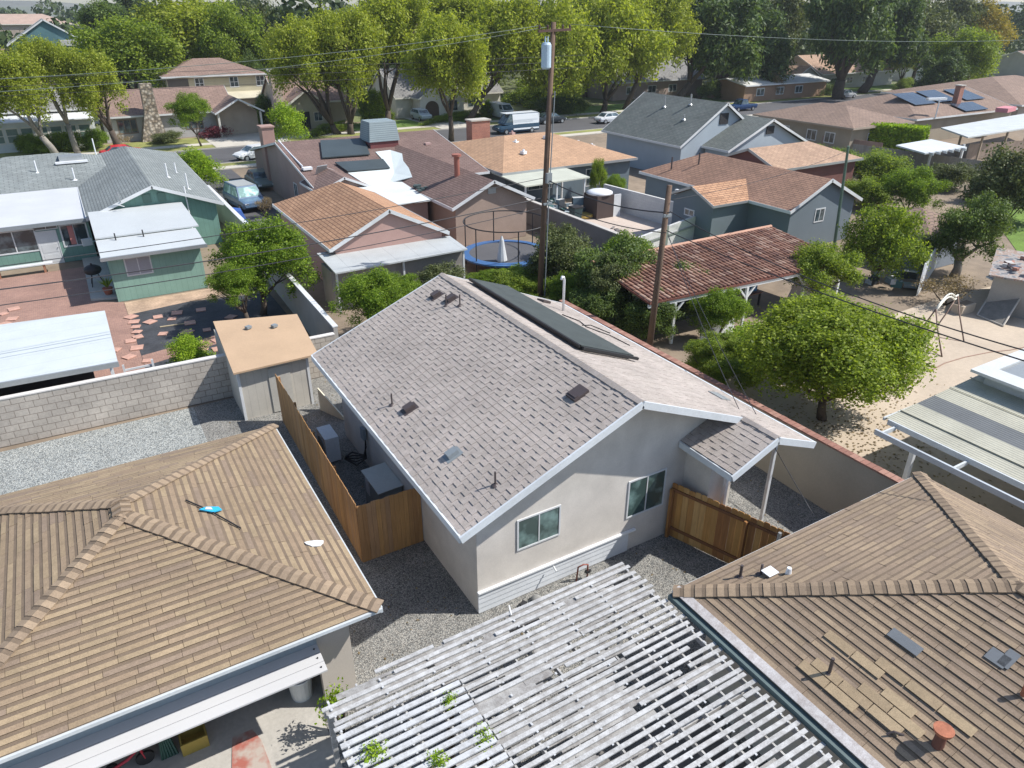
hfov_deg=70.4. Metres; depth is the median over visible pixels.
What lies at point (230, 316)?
paving slab
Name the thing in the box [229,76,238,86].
window
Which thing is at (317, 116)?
window
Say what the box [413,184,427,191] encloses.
sandbags
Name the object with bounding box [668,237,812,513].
overhead wire
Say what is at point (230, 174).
driveway
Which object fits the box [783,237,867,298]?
leafy tree
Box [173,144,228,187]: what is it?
bush
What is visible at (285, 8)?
distant woods
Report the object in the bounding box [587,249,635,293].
shrub
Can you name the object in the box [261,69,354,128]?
arched house
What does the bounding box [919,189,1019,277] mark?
leafy tree
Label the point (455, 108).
window
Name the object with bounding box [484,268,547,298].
shrub
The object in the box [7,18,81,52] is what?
teal house
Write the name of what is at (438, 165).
brown house
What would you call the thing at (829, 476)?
garden wall
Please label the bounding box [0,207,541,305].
overhead wire
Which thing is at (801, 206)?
blue house
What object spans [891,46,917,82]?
green tree
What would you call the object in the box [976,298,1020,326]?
cage
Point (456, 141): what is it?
kerb
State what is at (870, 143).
yard fence
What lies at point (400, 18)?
camphor tree
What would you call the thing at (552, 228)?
shrub
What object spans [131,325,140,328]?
paving slab
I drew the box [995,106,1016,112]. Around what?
awning
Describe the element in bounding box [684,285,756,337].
shrub
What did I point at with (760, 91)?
window
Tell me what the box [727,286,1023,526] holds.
sandy yard
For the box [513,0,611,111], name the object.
camphor tree
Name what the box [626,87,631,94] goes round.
window
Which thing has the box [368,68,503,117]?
bone white house
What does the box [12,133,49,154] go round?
bush
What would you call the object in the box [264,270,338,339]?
boundary wall
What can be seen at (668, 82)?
house
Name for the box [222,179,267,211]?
parked suv
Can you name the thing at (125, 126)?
window
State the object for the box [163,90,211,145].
young tree
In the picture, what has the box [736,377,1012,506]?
fallen leaves
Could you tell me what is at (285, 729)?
concrete slab
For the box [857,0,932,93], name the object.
cedar tree
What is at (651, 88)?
window
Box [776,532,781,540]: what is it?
metal post
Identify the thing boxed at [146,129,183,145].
bush
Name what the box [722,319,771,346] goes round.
palm shrub
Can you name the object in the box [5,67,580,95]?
overhead wire
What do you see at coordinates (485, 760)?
weed
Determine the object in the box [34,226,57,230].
window
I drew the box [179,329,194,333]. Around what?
paving slab
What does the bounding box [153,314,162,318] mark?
paving slab
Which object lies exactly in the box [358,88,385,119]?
bush
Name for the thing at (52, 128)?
window
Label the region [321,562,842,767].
pergola
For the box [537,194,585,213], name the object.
stored junk
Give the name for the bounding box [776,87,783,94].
window
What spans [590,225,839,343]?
tiled patio roof
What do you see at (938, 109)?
ranch house
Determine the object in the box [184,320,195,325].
paving slab
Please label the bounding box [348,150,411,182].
roof tarpaulin
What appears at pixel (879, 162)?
shrub
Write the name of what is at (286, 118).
bush
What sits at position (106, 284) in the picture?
potted plant
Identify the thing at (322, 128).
bush
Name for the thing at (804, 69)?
cottage
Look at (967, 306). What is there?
planter box
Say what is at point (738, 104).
blue pickup
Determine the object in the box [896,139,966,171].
white pergola
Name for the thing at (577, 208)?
waste bin
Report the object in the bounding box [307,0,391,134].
camphor tree
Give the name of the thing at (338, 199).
pink house
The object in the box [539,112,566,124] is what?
parked car
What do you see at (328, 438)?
air conditioner
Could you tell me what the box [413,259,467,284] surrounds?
shrub
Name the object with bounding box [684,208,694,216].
window
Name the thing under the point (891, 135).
clipped hedge
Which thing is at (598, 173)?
shrub
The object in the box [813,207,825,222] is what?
window
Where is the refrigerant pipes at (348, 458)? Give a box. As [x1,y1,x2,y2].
[344,426,366,465]
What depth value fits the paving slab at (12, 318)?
38.22 m
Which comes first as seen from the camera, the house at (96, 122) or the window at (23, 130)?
the window at (23, 130)
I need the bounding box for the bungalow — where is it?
[668,471,1023,767]
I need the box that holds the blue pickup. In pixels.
[731,99,757,111]
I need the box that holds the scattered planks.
[611,226,626,231]
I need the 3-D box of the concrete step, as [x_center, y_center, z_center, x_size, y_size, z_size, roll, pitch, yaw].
[-25.109,-6.478,44.066,1.290,0.125,9.100,-15,31,-27]
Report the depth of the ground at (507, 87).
143.36 m
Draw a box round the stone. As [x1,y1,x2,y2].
[530,594,541,601]
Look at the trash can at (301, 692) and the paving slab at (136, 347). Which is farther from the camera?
the paving slab at (136, 347)
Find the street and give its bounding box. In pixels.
[176,93,885,163]
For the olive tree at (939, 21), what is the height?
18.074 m
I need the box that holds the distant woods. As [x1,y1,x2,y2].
[0,0,1023,90]
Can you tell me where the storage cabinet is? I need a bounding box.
[361,462,402,502]
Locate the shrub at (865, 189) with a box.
[844,173,893,211]
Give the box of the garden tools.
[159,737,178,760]
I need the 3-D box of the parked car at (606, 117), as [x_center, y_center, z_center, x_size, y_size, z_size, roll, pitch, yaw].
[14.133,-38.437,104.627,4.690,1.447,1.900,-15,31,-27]
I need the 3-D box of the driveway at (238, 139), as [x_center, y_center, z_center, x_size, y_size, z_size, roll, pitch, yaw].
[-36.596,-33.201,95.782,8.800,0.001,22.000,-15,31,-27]
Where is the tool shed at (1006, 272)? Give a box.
[986,247,1023,318]
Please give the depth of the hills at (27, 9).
1973.53 m
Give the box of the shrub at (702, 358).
[681,329,763,390]
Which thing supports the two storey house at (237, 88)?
on the ground at (507, 87)
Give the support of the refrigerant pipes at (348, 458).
attached to the stucco house at (521, 443)
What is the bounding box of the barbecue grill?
[83,263,103,286]
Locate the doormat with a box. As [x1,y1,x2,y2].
[232,729,271,767]
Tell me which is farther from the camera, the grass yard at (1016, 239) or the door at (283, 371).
the grass yard at (1016, 239)
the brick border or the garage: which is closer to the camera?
the garage
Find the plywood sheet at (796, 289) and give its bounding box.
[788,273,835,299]
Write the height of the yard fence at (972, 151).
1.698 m
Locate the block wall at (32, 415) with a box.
[0,332,334,447]
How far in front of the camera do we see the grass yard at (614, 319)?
40.59 m
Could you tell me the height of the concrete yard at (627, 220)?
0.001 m
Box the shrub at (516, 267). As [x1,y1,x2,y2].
[499,263,537,293]
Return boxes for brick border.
[142,336,215,364]
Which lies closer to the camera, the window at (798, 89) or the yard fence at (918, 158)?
the yard fence at (918, 158)
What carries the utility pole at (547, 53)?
on the grass yard at (614, 319)
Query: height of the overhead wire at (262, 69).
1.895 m
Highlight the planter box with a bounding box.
[950,300,975,315]
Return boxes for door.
[8,644,327,767]
[34,230,64,264]
[267,364,294,411]
[298,112,310,128]
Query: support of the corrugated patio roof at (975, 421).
on the sandy yard at (957, 372)
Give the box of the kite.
[185,499,240,528]
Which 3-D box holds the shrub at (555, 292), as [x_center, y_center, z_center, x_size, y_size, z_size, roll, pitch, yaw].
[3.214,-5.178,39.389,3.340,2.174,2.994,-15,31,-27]
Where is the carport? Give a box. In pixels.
[491,168,589,201]
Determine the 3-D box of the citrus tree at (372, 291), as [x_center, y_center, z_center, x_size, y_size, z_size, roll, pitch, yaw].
[-6.559,-3.571,34.230,4.463,4.059,3.649,-15,31,-27]
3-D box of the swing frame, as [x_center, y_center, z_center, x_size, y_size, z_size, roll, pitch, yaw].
[21.310,-3.073,35.238,3.821,2.229,2.085,-15,31,-27]
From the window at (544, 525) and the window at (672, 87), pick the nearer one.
the window at (544, 525)
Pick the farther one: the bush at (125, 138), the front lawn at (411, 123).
the front lawn at (411, 123)
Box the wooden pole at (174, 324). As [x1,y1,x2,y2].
[160,321,195,327]
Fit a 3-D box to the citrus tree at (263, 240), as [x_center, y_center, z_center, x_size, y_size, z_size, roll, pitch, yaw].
[-12.838,-6.347,37.993,5.699,5.566,5.075,-15,31,-27]
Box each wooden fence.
[275,374,362,561]
[356,488,423,562]
[664,483,789,563]
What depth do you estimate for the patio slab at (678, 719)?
16.09 m
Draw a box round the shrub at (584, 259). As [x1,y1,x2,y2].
[569,229,657,318]
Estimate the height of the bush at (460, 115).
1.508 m
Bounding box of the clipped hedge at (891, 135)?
[868,122,930,151]
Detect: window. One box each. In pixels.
[0,129,6,144]
[0,228,39,255]
[4,128,20,143]
[19,127,34,136]
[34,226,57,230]
[35,126,48,137]
[49,125,62,133]
[58,222,89,247]
[63,124,77,136]
[77,123,90,135]
[116,119,138,133]
[123,255,153,276]
[186,117,203,129]
[194,79,204,85]
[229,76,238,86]
[255,75,263,85]
[293,182,297,195]
[314,112,322,120]
[447,99,457,110]
[467,97,478,106]
[517,504,560,551]
[528,184,551,190]
[585,168,591,186]
[625,468,666,518]
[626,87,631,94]
[648,85,655,92]
[668,84,676,91]
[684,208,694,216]
[756,88,764,95]
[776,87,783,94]
[795,85,802,92]
[806,129,816,140]
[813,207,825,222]
[823,131,835,143]
[846,76,853,83]
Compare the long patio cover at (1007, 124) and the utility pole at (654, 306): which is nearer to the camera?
the utility pole at (654, 306)
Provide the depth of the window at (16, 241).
45.16 m
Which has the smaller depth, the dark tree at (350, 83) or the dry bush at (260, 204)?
the dry bush at (260, 204)
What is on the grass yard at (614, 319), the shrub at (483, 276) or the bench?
the shrub at (483, 276)
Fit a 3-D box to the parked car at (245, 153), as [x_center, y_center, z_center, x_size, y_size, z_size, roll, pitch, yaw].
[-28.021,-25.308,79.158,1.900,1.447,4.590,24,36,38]
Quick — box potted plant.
[96,277,112,294]
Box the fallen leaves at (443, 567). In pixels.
[229,381,798,659]
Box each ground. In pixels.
[0,16,1023,451]
[81,26,1022,131]
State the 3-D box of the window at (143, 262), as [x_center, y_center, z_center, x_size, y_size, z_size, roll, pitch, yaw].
[-20.740,-6.572,40.304,1.350,1.050,0.028,-15,31,-27]
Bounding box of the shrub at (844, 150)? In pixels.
[823,145,858,154]
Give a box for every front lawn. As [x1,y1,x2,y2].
[0,137,208,157]
[353,77,980,130]
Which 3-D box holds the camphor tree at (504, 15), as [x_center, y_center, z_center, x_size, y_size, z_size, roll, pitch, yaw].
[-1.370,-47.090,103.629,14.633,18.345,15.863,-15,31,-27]
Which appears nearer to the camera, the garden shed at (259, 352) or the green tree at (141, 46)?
the garden shed at (259, 352)
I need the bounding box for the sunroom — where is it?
[0,187,96,270]
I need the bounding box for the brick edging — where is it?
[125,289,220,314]
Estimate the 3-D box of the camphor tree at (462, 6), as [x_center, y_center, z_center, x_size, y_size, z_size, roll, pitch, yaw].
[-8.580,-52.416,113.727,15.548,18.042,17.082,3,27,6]
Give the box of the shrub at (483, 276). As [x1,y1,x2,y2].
[462,268,513,281]
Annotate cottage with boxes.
[723,141,863,186]
[787,65,821,76]
[863,207,961,271]
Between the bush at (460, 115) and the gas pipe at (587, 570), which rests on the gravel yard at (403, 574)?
the gas pipe at (587, 570)
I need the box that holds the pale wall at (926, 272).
[916,246,937,295]
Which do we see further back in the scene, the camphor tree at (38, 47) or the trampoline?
the camphor tree at (38, 47)
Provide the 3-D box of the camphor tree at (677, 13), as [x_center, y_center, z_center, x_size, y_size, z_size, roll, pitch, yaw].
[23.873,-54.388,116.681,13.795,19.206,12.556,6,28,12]
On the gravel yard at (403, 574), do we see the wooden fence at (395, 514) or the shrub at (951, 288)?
the wooden fence at (395, 514)
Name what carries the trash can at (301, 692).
on the concrete slab
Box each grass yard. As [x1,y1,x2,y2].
[468,268,698,332]
[1003,203,1023,251]
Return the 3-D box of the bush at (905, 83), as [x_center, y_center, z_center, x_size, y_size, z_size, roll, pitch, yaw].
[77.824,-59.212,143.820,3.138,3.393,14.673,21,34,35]
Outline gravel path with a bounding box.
[0,407,206,494]
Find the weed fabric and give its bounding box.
[126,293,286,367]
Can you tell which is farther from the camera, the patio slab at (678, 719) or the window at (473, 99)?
the window at (473, 99)
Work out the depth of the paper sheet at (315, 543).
17.28 m
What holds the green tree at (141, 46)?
on the ground at (507, 87)
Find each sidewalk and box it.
[81,89,891,153]
[213,131,603,169]
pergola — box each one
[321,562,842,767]
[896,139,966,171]
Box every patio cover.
[0,311,119,396]
[941,114,1023,159]
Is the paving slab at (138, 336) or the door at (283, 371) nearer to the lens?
the door at (283, 371)
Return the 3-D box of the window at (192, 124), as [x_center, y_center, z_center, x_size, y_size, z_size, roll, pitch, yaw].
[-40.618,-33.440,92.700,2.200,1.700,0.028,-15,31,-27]
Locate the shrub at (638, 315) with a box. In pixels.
[614,286,684,339]
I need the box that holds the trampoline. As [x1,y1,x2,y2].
[463,210,546,271]
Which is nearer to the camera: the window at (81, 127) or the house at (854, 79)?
the window at (81, 127)
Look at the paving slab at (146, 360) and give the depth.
33.64 m
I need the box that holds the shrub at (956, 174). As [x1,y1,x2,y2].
[924,161,980,193]
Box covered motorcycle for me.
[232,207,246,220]
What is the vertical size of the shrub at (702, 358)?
2.555 m
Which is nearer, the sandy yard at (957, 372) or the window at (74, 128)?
the sandy yard at (957, 372)
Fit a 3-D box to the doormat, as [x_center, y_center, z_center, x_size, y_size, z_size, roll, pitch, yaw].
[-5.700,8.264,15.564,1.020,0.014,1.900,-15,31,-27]
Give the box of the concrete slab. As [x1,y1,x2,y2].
[99,674,342,767]
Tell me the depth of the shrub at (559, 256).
40.83 m
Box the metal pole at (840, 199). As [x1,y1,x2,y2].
[833,146,849,249]
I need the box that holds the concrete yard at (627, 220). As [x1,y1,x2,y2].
[567,202,661,236]
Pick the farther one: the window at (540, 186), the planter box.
the window at (540, 186)
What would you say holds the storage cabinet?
on the gravel yard at (403, 574)
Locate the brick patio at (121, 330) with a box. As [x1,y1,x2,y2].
[0,267,144,377]
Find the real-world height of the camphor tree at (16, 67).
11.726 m
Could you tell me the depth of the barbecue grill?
42.02 m
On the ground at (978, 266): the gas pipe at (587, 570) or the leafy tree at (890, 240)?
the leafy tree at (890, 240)
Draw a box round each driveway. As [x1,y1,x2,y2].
[198,169,280,227]
[201,132,289,146]
[406,118,465,128]
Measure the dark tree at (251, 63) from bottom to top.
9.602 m
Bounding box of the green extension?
[88,202,207,301]
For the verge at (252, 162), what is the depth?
77.67 m
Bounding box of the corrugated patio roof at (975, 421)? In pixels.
[874,375,1023,508]
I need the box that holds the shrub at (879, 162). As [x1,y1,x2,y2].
[851,145,914,193]
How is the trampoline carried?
on the ground at (978, 266)
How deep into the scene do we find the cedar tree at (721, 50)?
119.33 m
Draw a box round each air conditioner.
[81,238,95,245]
[316,424,340,462]
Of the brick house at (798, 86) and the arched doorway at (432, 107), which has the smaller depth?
the arched doorway at (432, 107)
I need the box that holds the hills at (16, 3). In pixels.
[0,1,1023,9]
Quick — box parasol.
[497,236,506,261]
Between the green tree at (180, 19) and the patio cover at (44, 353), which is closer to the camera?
the patio cover at (44, 353)
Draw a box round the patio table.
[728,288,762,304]
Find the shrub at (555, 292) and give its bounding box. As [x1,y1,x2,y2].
[543,270,586,301]
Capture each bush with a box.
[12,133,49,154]
[36,130,91,152]
[77,126,109,150]
[112,133,133,144]
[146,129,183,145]
[163,329,216,363]
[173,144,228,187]
[195,125,233,138]
[252,92,271,124]
[252,196,271,217]
[267,98,310,141]
[306,120,356,136]
[360,109,396,123]
[418,109,481,125]
[477,99,493,117]
[527,93,590,114]
[696,78,722,99]
[820,79,835,95]
[891,77,913,89]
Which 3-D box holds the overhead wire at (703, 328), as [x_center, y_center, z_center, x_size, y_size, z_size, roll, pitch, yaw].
[6.763,-2.741,26.325,0.022,2.272,11.806,0,27,-1]
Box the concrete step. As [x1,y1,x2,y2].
[82,256,116,300]
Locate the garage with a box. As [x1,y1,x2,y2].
[0,423,383,767]
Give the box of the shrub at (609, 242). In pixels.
[601,228,655,251]
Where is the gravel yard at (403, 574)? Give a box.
[193,376,831,767]
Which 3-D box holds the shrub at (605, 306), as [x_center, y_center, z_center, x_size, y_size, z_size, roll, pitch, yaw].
[4.419,-4.016,36.443,4.037,2.802,3.905,-15,31,-27]
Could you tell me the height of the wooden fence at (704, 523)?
1.969 m
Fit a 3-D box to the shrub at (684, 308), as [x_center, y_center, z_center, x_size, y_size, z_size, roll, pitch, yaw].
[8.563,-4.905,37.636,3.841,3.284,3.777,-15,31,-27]
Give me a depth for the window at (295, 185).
58.69 m
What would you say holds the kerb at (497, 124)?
on the ground at (978, 266)
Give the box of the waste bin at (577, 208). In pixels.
[568,205,583,217]
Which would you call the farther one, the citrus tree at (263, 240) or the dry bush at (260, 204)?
the dry bush at (260, 204)
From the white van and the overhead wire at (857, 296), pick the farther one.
the white van
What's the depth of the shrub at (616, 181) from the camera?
60.28 m
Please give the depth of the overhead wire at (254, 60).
28.05 m
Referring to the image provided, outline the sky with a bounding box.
[0,0,1023,7]
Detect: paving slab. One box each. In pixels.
[5,316,18,320]
[7,306,19,311]
[121,354,136,359]
[123,314,138,319]
[125,338,135,343]
[128,319,139,323]
[130,344,143,350]
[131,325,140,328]
[131,330,142,333]
[132,334,143,338]
[142,319,157,324]
[142,358,151,362]
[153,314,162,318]
[157,332,167,335]
[167,317,176,320]
[171,310,182,314]
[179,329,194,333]
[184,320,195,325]
[196,307,205,311]
[224,314,237,318]
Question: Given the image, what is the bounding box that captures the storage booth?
[583,188,620,218]
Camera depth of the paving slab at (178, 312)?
38.97 m
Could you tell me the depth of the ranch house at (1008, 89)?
108.66 m
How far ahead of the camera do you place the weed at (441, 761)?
12.68 m
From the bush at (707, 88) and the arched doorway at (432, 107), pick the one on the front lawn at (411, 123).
the bush at (707, 88)
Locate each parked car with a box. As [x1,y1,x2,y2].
[99,144,138,152]
[232,143,260,160]
[244,168,272,188]
[410,108,431,121]
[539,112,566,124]
[594,111,618,123]
[842,89,856,98]
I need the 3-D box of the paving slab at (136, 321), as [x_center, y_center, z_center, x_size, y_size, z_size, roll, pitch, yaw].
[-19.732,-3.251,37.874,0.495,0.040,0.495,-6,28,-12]
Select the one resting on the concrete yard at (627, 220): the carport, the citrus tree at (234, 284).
the carport
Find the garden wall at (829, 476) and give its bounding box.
[559,300,903,513]
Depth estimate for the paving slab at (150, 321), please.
37.85 m
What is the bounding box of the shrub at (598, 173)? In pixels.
[588,155,608,188]
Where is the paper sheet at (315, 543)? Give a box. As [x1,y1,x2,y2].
[304,540,323,546]
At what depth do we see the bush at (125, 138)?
86.16 m
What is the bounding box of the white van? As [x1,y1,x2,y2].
[492,110,538,134]
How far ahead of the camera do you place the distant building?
202.10 m
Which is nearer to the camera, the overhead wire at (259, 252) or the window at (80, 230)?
the overhead wire at (259, 252)
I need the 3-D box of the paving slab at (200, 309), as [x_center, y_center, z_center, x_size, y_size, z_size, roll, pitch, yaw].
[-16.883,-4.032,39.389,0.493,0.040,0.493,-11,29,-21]
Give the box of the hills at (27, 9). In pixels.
[0,6,1021,16]
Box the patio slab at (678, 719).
[591,694,747,767]
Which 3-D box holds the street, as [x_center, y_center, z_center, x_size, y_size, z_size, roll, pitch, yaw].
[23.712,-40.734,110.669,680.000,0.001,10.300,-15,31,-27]
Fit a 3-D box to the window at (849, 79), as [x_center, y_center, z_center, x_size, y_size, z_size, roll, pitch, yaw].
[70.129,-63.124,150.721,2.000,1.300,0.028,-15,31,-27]
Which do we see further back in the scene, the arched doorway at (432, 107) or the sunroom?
the arched doorway at (432, 107)
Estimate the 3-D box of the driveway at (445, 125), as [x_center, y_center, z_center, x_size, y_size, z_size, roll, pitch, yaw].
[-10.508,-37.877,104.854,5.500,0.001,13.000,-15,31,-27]
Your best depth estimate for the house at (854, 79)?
150.85 m
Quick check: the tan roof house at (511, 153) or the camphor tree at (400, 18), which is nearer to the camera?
the tan roof house at (511, 153)
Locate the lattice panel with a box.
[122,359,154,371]
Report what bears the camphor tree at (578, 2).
on the ground at (507, 87)
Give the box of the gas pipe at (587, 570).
[576,564,590,581]
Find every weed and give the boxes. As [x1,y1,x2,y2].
[314,677,347,733]
[355,737,390,767]
[426,748,450,767]
[442,690,457,767]
[473,721,500,765]
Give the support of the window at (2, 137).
in the sunroom house at (13, 125)
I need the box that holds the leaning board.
[317,388,343,419]
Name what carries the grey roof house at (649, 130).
on the ground at (978, 266)
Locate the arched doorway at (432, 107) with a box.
[425,101,438,117]
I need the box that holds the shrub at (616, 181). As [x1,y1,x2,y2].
[602,173,626,187]
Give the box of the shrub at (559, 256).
[521,230,596,277]
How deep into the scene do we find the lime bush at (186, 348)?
31.89 m
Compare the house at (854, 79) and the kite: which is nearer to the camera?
the kite
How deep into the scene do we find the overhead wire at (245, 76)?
73.91 m
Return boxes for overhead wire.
[0,27,544,91]
[0,55,576,78]
[0,61,572,86]
[0,178,542,266]
[0,198,541,289]
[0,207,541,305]
[2,26,534,78]
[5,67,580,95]
[547,199,666,232]
[550,181,670,212]
[568,243,663,298]
[572,24,1010,41]
[666,230,1023,360]
[668,234,738,408]
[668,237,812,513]
[670,211,1023,350]
[671,151,845,199]
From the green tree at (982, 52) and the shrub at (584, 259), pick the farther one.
the green tree at (982, 52)
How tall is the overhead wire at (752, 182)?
0.856 m
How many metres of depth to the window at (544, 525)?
19.50 m
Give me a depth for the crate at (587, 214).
56.58 m
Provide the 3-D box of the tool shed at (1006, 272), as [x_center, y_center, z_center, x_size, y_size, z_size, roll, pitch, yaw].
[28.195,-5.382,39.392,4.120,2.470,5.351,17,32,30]
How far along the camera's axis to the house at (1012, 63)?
171.02 m
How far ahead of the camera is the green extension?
41.54 m
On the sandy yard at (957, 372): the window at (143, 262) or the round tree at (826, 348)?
the round tree at (826, 348)
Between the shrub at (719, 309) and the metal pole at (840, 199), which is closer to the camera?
the shrub at (719, 309)
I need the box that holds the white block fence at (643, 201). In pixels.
[603,184,695,246]
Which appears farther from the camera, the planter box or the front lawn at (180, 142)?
the front lawn at (180, 142)
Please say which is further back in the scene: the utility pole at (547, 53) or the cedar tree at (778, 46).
the cedar tree at (778, 46)
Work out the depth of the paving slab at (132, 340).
35.67 m
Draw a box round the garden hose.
[931,347,1023,369]
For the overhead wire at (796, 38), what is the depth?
42.57 m
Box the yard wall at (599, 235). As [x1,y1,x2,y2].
[525,197,655,252]
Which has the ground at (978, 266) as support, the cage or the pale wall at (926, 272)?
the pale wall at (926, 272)
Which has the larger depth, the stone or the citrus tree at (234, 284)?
the citrus tree at (234, 284)
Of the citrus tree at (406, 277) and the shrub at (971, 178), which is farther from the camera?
the shrub at (971, 178)
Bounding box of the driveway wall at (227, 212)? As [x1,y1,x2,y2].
[207,185,254,235]
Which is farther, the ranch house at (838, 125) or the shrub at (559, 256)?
the ranch house at (838, 125)
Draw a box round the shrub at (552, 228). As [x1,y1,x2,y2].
[529,219,592,272]
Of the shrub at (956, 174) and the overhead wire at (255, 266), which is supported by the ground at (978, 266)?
the shrub at (956, 174)
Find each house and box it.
[0,86,95,152]
[0,138,223,244]
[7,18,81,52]
[37,80,99,123]
[96,83,264,142]
[157,58,266,121]
[249,118,534,245]
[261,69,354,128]
[272,182,449,279]
[311,272,816,612]
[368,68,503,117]
[451,117,637,201]
[579,56,705,100]
[601,92,806,169]
[639,152,862,243]
[705,73,829,101]
[752,102,914,149]
[789,54,896,87]
[832,84,1017,139]
[881,75,1023,115]
[892,59,953,80]
[978,51,1023,76]
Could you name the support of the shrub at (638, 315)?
on the ground at (978, 266)
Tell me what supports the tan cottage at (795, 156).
on the ground at (978, 266)
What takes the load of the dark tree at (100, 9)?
on the ground at (507, 87)
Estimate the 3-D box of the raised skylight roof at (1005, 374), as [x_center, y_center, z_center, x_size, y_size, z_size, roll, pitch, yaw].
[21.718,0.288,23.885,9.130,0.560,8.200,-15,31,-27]
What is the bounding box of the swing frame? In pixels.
[922,293,964,356]
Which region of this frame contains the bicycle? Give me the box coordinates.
[106,750,154,767]
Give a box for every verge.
[94,90,889,154]
[210,129,601,166]
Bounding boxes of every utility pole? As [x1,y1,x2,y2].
[537,22,571,296]
[647,185,671,345]
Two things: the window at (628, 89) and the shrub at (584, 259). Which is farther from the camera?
the window at (628, 89)
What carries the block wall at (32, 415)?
on the ground at (978, 266)
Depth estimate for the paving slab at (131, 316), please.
38.47 m
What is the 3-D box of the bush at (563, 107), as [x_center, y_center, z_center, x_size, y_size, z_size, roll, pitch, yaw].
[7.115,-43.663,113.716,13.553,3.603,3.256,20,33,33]
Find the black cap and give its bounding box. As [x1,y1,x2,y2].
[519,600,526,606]
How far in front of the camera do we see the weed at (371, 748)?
12.84 m
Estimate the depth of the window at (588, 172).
63.02 m
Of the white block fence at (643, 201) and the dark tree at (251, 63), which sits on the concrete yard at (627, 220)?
the white block fence at (643, 201)
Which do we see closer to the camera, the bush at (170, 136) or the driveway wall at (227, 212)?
the driveway wall at (227, 212)
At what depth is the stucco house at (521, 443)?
20.74 m
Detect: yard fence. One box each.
[821,136,882,146]
[852,144,987,172]
[965,140,1023,158]
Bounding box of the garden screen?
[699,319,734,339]
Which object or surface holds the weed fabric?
on the ground at (978, 266)
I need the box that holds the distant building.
[0,14,72,36]
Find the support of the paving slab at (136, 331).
on the weed fabric
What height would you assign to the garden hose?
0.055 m
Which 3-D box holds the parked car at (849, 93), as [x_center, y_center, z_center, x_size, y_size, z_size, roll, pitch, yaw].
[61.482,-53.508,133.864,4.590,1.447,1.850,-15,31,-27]
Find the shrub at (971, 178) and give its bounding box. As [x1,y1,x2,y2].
[964,168,1010,202]
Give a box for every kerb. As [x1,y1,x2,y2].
[167,93,882,151]
[216,114,751,163]
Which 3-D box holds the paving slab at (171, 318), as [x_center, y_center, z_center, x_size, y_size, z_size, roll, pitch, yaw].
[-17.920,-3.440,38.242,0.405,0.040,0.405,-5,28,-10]
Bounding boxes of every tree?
[0,45,59,152]
[8,33,80,152]
[44,40,133,144]
[57,9,188,88]
[73,0,132,89]
[129,0,245,60]
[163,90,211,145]
[192,0,269,65]
[202,258,260,317]
[204,210,321,315]
[233,0,286,66]
[239,46,266,76]
[258,10,349,134]
[290,45,381,97]
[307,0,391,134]
[325,263,418,327]
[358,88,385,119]
[360,0,438,118]
[390,271,421,299]
[394,4,494,141]
[418,0,500,29]
[454,0,556,121]
[500,77,585,108]
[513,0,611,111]
[541,0,605,96]
[575,0,678,112]
[622,0,704,108]
[672,0,769,96]
[693,0,797,98]
[730,286,947,421]
[761,0,811,56]
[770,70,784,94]
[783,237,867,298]
[800,0,903,98]
[837,197,937,284]
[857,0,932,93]
[885,0,968,82]
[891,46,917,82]
[910,46,971,87]
[919,24,1007,79]
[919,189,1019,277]
[928,0,992,34]
[950,139,1023,221]
[966,0,1021,77]
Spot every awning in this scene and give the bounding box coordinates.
[317,236,467,311]
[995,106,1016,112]
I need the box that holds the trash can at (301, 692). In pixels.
[289,678,312,702]
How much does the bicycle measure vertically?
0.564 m
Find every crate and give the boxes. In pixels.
[178,724,209,756]
[581,212,592,218]
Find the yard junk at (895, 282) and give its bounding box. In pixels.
[865,269,918,288]
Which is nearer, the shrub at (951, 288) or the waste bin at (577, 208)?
the shrub at (951, 288)
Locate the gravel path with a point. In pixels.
(29, 466)
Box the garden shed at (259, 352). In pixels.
[213,314,316,420]
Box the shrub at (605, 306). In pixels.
[567,285,636,323]
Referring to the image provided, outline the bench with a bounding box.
[0,261,52,278]
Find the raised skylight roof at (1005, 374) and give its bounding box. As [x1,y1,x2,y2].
[970,350,1023,398]
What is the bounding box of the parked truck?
[487,101,513,116]
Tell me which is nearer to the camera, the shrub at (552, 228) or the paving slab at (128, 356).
the paving slab at (128, 356)
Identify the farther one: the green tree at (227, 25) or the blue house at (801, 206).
the green tree at (227, 25)
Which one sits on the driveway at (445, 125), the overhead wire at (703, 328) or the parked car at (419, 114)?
the parked car at (419, 114)
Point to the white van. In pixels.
(516, 121)
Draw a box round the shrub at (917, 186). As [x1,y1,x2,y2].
[875,162,955,209]

